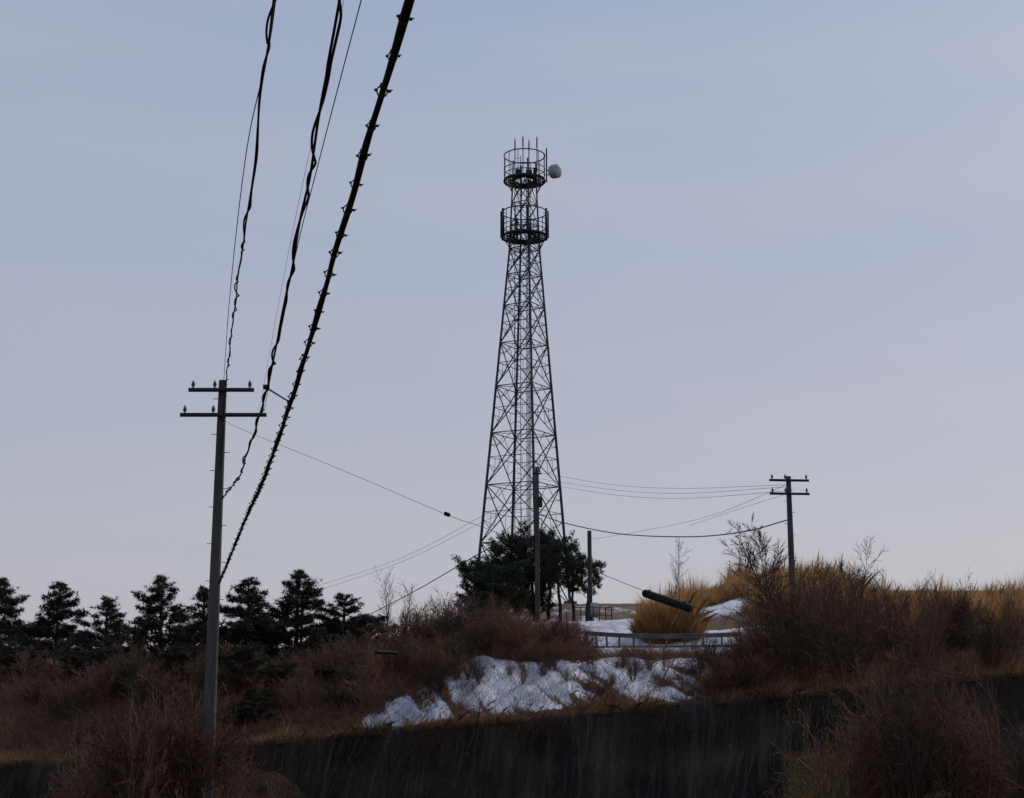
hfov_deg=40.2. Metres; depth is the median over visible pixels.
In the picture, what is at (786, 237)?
sky
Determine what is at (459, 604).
bare shrub
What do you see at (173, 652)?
bare shrub
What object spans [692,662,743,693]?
bare shrub
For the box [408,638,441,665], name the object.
bare shrub
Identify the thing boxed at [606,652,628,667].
bare shrub
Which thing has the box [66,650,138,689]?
bare shrub
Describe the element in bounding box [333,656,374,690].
bare shrub
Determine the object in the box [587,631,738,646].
guard rail
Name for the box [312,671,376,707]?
bare shrub
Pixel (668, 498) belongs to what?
power wire
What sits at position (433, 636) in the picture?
bare shrub
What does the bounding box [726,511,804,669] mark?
bare tree
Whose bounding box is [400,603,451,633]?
bare shrub
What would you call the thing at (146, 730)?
bare shrub
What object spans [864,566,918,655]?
bare shrub
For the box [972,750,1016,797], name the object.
bare shrub
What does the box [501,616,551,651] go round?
bare shrub
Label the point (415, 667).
bare shrub
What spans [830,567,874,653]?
bare shrub
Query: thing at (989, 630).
bare shrub
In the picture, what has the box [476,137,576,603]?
lattice tower
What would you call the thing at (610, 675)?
bare shrub
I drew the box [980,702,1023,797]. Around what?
bare shrub
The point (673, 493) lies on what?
power wire
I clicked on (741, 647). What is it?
bare shrub
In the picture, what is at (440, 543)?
power wire
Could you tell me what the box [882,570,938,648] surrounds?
bare shrub
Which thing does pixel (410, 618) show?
bare shrub
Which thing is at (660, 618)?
pampas clump
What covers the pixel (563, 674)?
bare shrub
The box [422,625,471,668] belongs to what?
bare shrub
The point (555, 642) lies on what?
bare shrub
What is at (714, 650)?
bare shrub
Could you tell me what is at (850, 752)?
bare shrub
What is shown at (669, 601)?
splice closure
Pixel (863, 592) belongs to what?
bare shrub
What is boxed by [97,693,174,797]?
bare shrub
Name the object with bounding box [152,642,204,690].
conifer tree
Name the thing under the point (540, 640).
bare shrub
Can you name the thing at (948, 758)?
bare shrub
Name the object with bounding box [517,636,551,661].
bare shrub
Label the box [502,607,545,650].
bare shrub
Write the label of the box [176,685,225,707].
bare shrub
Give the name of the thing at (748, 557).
bare tree
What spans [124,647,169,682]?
bare shrub
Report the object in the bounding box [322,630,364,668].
bare shrub
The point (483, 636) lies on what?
bare shrub
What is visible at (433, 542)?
power wire
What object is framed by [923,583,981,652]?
bare shrub
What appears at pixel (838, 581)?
bare shrub
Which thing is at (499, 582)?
pine tree
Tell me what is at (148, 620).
conifer tree
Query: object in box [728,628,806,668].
bare shrub
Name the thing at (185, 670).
bare shrub
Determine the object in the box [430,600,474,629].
bare shrub
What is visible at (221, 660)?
bare shrub
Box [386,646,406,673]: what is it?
bare shrub
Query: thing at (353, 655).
bare shrub
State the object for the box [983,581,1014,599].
bare shrub
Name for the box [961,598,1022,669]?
bare shrub
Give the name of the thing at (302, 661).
bare shrub
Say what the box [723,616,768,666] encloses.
bare shrub
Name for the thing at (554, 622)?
bare shrub
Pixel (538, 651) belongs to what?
bare shrub
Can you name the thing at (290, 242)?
conductor wire
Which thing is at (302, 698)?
bare shrub
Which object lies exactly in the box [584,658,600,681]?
bare shrub
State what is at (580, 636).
bare shrub
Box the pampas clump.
[621,584,717,644]
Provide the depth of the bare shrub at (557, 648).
49.25 m
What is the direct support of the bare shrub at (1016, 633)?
on the ground at (615, 623)
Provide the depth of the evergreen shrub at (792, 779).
32.55 m
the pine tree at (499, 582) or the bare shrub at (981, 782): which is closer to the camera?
the bare shrub at (981, 782)
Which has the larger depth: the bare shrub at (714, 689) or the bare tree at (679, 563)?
the bare tree at (679, 563)
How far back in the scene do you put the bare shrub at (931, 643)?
45.30 m
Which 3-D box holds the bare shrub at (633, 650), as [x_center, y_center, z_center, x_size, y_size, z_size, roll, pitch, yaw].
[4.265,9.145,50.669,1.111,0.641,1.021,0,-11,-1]
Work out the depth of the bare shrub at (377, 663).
47.97 m
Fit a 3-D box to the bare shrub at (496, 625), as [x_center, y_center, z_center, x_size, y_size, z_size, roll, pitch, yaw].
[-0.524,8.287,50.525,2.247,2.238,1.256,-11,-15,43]
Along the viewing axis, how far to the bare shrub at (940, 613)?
51.16 m
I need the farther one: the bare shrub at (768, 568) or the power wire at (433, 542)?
the power wire at (433, 542)
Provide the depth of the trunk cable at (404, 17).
13.30 m
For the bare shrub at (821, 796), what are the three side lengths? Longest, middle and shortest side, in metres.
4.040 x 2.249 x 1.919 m
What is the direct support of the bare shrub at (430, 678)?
on the ground at (615, 623)
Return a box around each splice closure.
[375,650,397,654]
[642,590,692,611]
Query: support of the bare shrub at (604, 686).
on the ground at (615, 623)
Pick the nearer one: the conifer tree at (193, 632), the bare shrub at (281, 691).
the bare shrub at (281, 691)
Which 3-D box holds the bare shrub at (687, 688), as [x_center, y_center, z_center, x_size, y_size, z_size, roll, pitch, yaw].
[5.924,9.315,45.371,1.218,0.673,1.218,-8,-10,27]
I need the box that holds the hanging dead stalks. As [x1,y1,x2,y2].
[0,671,1023,797]
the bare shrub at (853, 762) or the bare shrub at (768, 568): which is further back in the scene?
the bare shrub at (768, 568)
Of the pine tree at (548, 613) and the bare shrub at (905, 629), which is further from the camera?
the pine tree at (548, 613)
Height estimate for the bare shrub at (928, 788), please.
3.552 m
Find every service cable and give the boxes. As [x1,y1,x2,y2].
[224,420,1023,690]
[226,591,532,653]
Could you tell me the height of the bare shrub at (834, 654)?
4.600 m
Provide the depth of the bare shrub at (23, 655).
50.66 m
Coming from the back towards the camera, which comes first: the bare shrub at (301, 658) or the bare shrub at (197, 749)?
the bare shrub at (301, 658)
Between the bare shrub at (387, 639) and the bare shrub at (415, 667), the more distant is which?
the bare shrub at (387, 639)
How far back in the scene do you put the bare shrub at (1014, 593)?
50.91 m
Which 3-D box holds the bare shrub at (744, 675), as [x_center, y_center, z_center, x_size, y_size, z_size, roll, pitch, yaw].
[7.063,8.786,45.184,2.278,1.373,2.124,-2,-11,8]
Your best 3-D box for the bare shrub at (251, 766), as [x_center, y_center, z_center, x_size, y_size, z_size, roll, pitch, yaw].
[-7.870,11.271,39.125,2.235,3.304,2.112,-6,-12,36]
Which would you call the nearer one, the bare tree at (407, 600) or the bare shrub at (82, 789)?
the bare shrub at (82, 789)
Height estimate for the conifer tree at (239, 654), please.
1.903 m
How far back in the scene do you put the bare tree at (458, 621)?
48.09 m
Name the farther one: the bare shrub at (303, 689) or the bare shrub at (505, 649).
the bare shrub at (505, 649)
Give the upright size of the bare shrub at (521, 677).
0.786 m
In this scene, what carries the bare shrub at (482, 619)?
on the ground at (615, 623)
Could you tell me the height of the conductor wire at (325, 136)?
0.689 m
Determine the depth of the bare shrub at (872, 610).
51.92 m
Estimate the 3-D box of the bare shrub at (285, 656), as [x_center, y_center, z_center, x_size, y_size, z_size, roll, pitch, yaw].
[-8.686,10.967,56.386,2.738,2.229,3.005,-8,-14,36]
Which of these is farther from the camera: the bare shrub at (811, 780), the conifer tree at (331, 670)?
the conifer tree at (331, 670)
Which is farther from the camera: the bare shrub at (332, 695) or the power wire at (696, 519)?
the power wire at (696, 519)
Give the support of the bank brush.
on the ground at (615, 623)
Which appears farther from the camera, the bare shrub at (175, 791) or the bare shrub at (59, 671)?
the bare shrub at (59, 671)
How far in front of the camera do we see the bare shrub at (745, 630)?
50.15 m
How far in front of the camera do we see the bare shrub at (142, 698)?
47.38 m
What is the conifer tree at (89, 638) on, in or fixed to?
on the ground at (615, 623)
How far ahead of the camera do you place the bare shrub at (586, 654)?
49.20 m
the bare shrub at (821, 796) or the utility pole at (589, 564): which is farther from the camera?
the utility pole at (589, 564)
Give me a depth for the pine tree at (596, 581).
98.39 m
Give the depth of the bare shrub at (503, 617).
52.03 m
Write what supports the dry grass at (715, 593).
on the ground at (615, 623)
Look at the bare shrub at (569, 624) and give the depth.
54.42 m
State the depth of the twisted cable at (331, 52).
11.73 m
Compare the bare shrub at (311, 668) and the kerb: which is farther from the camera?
the kerb
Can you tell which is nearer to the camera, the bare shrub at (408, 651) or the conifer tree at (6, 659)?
the bare shrub at (408, 651)
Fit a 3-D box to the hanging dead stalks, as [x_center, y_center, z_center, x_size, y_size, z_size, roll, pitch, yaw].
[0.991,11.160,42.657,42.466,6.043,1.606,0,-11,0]
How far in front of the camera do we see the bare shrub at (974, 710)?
37.15 m
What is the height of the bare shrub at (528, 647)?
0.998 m
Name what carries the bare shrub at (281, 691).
on the ground at (615, 623)
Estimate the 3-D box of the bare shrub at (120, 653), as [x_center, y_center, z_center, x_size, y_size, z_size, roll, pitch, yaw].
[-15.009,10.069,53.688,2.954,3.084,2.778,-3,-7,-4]
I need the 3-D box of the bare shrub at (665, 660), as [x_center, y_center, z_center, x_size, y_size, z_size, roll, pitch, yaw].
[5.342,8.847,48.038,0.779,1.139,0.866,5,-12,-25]
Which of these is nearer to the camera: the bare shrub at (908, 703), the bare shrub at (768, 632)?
the bare shrub at (908, 703)
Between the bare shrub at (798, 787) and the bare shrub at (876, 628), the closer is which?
the bare shrub at (798, 787)
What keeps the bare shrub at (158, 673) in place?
on the ground at (615, 623)
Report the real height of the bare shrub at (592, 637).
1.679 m
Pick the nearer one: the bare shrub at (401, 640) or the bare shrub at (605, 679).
the bare shrub at (605, 679)
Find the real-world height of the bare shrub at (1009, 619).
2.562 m
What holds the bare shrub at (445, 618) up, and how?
on the ground at (615, 623)
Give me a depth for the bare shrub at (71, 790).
37.78 m
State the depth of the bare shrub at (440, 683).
46.90 m
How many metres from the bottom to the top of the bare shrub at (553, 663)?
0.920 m
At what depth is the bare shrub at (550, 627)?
51.79 m
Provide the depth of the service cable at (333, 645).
41.22 m
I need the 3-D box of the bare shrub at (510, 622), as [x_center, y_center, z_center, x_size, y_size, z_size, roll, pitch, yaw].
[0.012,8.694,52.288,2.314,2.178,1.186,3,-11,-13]
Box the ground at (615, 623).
[0,590,1023,797]
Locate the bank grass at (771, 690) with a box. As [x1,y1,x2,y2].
[0,645,1023,768]
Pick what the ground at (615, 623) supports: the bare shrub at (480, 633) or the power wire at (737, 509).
the bare shrub at (480, 633)
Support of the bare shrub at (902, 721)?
on the ground at (615, 623)
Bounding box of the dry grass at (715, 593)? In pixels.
[629,549,1023,629]
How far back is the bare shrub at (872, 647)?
47.10 m
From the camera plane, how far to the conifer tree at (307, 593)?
60.96 m
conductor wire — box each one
[223,3,275,383]
[258,1,343,408]
[264,0,361,410]
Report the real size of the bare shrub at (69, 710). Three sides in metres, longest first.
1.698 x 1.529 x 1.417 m
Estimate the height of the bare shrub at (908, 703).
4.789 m
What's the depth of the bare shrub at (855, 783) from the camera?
35.31 m
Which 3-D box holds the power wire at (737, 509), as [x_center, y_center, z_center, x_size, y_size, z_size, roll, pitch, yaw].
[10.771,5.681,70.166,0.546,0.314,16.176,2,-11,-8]
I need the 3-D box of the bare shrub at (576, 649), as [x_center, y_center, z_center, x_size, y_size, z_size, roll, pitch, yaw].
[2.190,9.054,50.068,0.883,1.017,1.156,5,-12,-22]
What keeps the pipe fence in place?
on the ground at (615, 623)
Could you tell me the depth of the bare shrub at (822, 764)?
37.03 m
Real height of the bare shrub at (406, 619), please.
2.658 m
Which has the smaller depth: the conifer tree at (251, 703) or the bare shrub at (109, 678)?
the conifer tree at (251, 703)
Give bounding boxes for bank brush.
[0,639,1023,758]
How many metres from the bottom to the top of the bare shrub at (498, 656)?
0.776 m
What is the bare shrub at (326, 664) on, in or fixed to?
on the ground at (615, 623)
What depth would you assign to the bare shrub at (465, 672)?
47.79 m
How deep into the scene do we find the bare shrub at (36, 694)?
48.18 m
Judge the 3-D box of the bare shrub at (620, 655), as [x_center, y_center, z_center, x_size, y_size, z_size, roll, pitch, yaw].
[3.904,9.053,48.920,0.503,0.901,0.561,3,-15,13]
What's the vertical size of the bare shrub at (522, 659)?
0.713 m
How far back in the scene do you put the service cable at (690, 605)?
22.18 m
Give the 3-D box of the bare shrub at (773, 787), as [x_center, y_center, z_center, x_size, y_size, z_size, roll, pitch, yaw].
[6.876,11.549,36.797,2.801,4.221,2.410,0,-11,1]
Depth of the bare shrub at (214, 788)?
34.43 m
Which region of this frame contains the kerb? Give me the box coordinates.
[592,641,1022,647]
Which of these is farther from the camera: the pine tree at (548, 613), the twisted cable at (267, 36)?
the pine tree at (548, 613)
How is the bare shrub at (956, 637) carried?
on the ground at (615, 623)
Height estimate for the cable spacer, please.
0.419 m
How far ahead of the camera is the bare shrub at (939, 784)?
38.27 m
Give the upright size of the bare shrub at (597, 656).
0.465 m
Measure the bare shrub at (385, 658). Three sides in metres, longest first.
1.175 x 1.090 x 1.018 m
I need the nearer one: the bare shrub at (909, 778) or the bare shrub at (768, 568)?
the bare shrub at (909, 778)
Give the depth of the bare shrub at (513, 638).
50.11 m
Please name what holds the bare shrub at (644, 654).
on the ground at (615, 623)
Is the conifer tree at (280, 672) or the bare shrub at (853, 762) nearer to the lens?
the bare shrub at (853, 762)
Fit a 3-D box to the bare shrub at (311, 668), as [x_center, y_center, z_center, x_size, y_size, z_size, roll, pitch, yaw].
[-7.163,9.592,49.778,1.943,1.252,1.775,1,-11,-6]
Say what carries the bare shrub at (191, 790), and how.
on the ground at (615, 623)
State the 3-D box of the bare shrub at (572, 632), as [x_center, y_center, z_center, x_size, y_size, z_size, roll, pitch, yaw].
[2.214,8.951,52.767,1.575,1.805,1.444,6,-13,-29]
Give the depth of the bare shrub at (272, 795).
37.56 m
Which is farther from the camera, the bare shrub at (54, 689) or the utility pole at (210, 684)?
the bare shrub at (54, 689)
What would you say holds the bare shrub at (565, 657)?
on the ground at (615, 623)
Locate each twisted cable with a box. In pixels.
[219,0,276,468]
[221,0,341,498]
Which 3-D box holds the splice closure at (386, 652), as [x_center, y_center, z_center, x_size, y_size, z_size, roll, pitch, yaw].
[-3.873,7.807,43.153,0.124,0.154,0.933,-10,-15,40]
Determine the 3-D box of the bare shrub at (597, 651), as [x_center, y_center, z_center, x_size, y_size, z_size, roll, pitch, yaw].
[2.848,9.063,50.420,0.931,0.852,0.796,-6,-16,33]
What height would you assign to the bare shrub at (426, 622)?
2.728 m
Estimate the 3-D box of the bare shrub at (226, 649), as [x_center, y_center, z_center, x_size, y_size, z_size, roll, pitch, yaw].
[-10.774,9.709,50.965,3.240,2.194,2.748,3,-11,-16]
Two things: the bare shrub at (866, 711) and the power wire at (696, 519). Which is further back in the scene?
the power wire at (696, 519)
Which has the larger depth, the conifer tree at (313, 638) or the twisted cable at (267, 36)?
the conifer tree at (313, 638)
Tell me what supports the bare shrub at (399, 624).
on the ground at (615, 623)
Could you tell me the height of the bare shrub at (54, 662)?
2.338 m
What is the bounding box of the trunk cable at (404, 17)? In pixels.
[218,0,414,584]
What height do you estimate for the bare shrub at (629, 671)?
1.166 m
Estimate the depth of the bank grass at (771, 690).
44.22 m
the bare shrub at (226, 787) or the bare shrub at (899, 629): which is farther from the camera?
the bare shrub at (899, 629)
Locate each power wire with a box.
[315,489,534,586]
[330,496,534,586]
[543,473,772,487]
[543,479,778,493]
[543,483,781,498]
[590,486,782,539]
[689,495,781,525]
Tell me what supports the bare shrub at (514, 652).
on the ground at (615, 623)
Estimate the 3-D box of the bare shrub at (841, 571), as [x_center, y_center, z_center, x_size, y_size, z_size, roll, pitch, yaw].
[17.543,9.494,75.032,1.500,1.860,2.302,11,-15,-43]
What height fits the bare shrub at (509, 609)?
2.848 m
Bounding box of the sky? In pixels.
[0,0,1023,662]
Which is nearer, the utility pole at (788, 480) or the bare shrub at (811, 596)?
the bare shrub at (811, 596)
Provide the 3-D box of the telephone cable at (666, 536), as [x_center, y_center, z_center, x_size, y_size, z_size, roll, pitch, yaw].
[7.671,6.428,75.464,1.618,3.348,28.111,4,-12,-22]
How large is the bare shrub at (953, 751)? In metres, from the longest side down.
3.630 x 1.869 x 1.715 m
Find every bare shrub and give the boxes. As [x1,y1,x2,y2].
[0,634,39,687]
[0,645,59,685]
[0,669,64,706]
[8,657,71,691]
[32,674,90,707]
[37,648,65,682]
[40,639,97,687]
[41,686,89,725]
[44,716,137,797]
[48,726,117,797]
[50,702,117,744]
[51,681,105,709]
[63,673,175,797]
[63,767,83,797]
[65,660,120,706]
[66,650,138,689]
[72,657,144,696]
[72,690,138,797]
[82,650,166,691]
[83,659,151,694]
[83,710,151,797]
[90,623,157,678]
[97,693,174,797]
[111,666,176,713]
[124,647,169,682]
[127,690,200,795]
[129,658,196,708]
[135,687,196,791]
[136,714,277,797]
[142,662,172,689]
[147,683,273,797]
[152,634,206,667]
[153,679,203,796]
[162,651,205,686]
[163,679,243,797]
[169,643,231,690]
[171,637,260,686]
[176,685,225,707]
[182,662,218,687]
[185,640,266,685]
[195,682,246,727]
[197,661,263,696]
[201,772,228,797]
[214,748,261,797]
[217,679,244,704]
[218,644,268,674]
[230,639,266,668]
[239,672,299,708]
[245,762,293,797]
[257,679,301,709]
[263,643,302,672]
[271,677,320,712]
[280,643,333,682]
[284,662,323,700]
[287,654,331,684]
[288,645,322,682]
[305,635,369,668]
[306,643,352,676]
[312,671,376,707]
[315,628,392,666]
[316,656,336,678]
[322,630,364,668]
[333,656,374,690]
[334,641,387,663]
[337,665,400,712]
[340,643,364,669]
[341,633,397,667]
[354,644,399,679]
[366,602,431,647]
[368,625,406,660]
[377,645,397,671]
[378,643,398,669]
[384,609,420,639]
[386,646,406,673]
[387,633,418,665]
[388,605,440,648]
[388,630,418,661]
[398,607,429,635]
[399,632,432,674]
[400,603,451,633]
[401,639,421,671]
[402,636,451,673]
[403,644,434,682]
[406,594,465,656]
[408,597,453,648]
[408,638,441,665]
[410,608,458,648]
[418,652,441,695]
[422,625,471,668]
[422,642,449,680]
[424,584,500,647]
[425,599,487,652]
[428,638,454,672]
[429,657,452,692]
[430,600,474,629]
[434,603,511,654]
[439,639,469,680]
[444,646,465,677]
[453,600,512,654]
[455,650,477,680]
[458,593,480,625]
[458,605,501,655]
[458,609,503,655]
[467,651,487,684]
[476,598,525,657]
[483,592,522,620]
[486,590,540,632]
[488,638,510,658]
[489,643,507,659]
[492,643,513,659]
[495,604,533,657]
[497,609,531,652]
[500,611,533,659]
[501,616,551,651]
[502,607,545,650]
[505,604,551,635]
[505,659,517,675]
[508,641,525,660]
[508,646,526,662]
[516,624,547,660]
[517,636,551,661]
[518,639,534,661]
[518,665,530,684]
[531,607,576,658]
[532,642,550,661]
[535,622,553,652]
[536,653,551,676]
[538,616,566,632]
[538,619,578,652]
[540,638,570,661]
[540,650,559,669]
[542,631,579,654]
[544,616,573,645]
[545,612,580,635]
[554,634,585,662]
[555,614,586,651]
[557,665,571,681]
[561,641,569,660]
[564,641,584,661]
[569,623,592,652]
[572,625,594,645]
[576,619,615,651]
[578,646,599,663]
[580,640,601,658]
[581,650,602,660]
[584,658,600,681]
[589,678,610,691]
[601,675,615,685]
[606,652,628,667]
[607,666,617,683]
[619,643,640,657]
[619,648,629,667]
[619,653,643,681]
[622,654,658,668]
[633,647,658,659]
[634,643,650,652]
[641,652,654,671]
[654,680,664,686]
[658,644,679,670]
[667,651,718,677]
[677,675,691,689]
[679,630,722,664]
[682,677,708,693]
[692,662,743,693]
[695,635,732,669]
[697,650,766,689]
[702,646,775,693]
[706,649,776,687]
[712,638,754,672]
[718,572,786,655]
[718,755,807,797]
[723,615,776,648]
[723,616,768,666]
[723,638,760,662]
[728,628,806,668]
[744,646,783,682]
[748,602,782,653]
[752,569,837,684]
[755,569,809,661]
[760,559,780,576]
[763,575,823,666]
[764,686,912,797]
[767,769,818,797]
[779,557,856,669]
[783,753,841,797]
[786,562,835,657]
[787,555,860,653]
[792,554,860,652]
[795,561,891,686]
[802,728,843,796]
[803,714,875,797]
[816,766,844,797]
[826,561,888,649]
[828,560,854,581]
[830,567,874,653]
[830,647,956,797]
[833,713,894,797]
[834,721,893,797]
[836,590,905,671]
[843,581,892,652]
[848,649,966,797]
[854,640,927,797]
[863,593,894,656]
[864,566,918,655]
[872,652,940,797]
[875,586,961,672]
[878,591,904,605]
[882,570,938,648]
[885,603,914,654]
[891,668,952,793]
[896,569,957,672]
[896,640,965,796]
[900,770,965,797]
[908,669,985,797]
[908,674,993,797]
[920,573,987,652]
[921,584,981,651]
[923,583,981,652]
[926,582,973,657]
[933,667,1015,797]
[939,682,1012,797]
[959,726,1016,797]
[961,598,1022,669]
[961,601,989,648]
[965,597,1019,665]
[967,713,1023,797]
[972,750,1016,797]
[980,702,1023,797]
[982,583,1023,656]
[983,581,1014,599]
[984,586,1023,654]
[988,601,1023,650]
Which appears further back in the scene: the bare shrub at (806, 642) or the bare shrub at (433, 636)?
the bare shrub at (433, 636)
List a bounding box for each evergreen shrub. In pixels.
[779,659,818,797]
[820,667,850,797]
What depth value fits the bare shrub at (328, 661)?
49.36 m
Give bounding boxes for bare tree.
[374,564,396,634]
[398,581,418,623]
[445,593,491,677]
[669,537,691,591]
[720,527,811,654]
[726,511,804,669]
[846,536,887,647]
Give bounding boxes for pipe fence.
[574,606,611,620]
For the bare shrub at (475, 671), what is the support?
on the ground at (615, 623)
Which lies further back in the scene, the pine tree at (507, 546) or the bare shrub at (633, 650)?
the pine tree at (507, 546)
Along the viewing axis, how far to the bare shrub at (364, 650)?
53.14 m
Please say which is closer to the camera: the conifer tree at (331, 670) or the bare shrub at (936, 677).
the bare shrub at (936, 677)
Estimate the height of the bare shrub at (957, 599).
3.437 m
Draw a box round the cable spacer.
[263,384,288,403]
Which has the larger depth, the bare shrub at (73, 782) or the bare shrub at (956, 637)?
the bare shrub at (956, 637)
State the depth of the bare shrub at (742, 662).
45.47 m
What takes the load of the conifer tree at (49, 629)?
on the ground at (615, 623)
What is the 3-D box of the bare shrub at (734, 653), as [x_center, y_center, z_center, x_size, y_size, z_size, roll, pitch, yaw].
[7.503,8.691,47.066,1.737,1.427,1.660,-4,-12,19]
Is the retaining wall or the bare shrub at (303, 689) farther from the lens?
the bare shrub at (303, 689)
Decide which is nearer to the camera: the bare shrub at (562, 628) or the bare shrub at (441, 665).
the bare shrub at (441, 665)
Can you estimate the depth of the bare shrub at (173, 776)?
36.32 m
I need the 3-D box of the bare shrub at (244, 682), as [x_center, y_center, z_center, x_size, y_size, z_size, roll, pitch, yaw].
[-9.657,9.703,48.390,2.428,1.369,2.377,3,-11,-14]
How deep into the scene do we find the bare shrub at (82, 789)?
36.71 m
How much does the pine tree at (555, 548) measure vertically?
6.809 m
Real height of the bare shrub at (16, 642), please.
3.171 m
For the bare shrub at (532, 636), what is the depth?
50.41 m
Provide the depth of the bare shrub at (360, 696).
45.91 m
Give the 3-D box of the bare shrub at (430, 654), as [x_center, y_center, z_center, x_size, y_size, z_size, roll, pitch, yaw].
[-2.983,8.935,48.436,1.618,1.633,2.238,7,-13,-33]
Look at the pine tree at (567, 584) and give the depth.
100.15 m
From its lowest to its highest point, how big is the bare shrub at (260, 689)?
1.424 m
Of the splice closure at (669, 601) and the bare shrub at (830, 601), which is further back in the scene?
the bare shrub at (830, 601)
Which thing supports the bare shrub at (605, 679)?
on the ground at (615, 623)
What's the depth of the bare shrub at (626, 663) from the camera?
48.39 m
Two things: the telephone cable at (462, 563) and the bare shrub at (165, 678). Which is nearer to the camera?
the bare shrub at (165, 678)
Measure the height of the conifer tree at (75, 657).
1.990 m
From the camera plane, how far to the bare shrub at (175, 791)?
37.84 m
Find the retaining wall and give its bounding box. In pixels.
[0,673,1023,797]
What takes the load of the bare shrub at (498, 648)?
on the ground at (615, 623)
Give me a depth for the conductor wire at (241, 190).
19.70 m
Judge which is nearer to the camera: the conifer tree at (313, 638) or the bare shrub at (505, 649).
the bare shrub at (505, 649)
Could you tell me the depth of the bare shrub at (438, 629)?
51.42 m
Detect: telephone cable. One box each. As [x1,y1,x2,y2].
[369,522,534,614]
[539,514,786,536]
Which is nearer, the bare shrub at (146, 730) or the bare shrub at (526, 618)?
the bare shrub at (146, 730)
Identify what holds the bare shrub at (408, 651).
on the ground at (615, 623)
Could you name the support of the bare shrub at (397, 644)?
on the ground at (615, 623)
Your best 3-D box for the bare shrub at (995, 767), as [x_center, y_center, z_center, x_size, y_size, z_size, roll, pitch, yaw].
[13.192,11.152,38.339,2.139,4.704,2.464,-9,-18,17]
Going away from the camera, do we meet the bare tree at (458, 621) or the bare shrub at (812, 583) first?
the bare tree at (458, 621)
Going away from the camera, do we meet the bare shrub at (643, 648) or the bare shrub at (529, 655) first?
the bare shrub at (529, 655)
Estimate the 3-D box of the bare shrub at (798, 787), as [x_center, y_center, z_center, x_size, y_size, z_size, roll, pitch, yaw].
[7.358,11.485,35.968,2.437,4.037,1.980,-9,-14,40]
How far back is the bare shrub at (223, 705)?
45.95 m
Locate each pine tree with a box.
[449,549,505,619]
[457,555,530,617]
[479,529,541,614]
[501,519,561,619]
[531,531,578,619]
[539,529,585,620]
[550,539,594,621]
[569,548,607,620]
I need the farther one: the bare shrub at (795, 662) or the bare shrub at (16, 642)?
the bare shrub at (16, 642)
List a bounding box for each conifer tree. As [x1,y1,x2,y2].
[0,577,51,667]
[0,580,90,674]
[0,641,58,689]
[45,595,148,679]
[49,646,122,688]
[93,574,224,675]
[138,585,225,672]
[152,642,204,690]
[175,576,304,667]
[218,644,270,693]
[220,687,279,725]
[224,568,355,662]
[252,662,303,700]
[279,626,348,673]
[283,592,388,656]
[312,665,356,682]
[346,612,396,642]
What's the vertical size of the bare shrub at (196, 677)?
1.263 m
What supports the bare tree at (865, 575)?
on the ground at (615, 623)
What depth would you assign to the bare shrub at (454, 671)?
47.82 m
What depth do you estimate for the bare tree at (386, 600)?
68.00 m
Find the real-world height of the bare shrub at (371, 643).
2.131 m
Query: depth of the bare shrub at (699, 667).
47.05 m
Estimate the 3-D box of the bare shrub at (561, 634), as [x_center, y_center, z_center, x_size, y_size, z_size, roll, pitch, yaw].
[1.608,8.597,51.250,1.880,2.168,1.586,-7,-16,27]
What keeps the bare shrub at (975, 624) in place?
on the ground at (615, 623)
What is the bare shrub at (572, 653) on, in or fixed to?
on the ground at (615, 623)
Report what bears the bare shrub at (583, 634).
on the ground at (615, 623)
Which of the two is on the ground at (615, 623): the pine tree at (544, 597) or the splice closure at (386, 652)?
the pine tree at (544, 597)
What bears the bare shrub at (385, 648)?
on the ground at (615, 623)
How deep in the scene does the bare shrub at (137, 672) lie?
48.94 m
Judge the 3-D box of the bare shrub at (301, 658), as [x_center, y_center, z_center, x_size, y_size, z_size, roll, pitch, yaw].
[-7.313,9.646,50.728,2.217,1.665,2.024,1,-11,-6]
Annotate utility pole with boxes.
[180,380,266,797]
[532,467,542,622]
[587,531,597,620]
[769,474,809,636]
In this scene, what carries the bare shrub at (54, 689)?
on the ground at (615, 623)
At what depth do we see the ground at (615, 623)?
46.66 m
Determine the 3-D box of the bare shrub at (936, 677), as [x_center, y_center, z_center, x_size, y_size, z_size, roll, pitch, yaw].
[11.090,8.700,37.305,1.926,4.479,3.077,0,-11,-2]
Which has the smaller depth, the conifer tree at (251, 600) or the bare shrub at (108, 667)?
the bare shrub at (108, 667)
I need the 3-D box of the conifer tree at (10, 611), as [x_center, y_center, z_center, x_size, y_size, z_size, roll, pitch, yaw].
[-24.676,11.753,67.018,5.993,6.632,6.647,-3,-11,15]
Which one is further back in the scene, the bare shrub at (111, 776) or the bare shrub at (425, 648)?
the bare shrub at (425, 648)
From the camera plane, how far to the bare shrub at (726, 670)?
45.12 m
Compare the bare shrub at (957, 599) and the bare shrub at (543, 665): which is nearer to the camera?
the bare shrub at (543, 665)
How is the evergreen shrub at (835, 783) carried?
on the ground at (615, 623)
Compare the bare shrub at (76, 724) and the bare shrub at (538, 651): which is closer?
the bare shrub at (76, 724)
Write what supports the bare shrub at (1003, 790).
on the ground at (615, 623)
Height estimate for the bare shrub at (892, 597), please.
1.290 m
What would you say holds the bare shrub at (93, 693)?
on the ground at (615, 623)
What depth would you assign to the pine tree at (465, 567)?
97.99 m
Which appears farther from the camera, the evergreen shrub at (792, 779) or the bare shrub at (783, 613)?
the bare shrub at (783, 613)

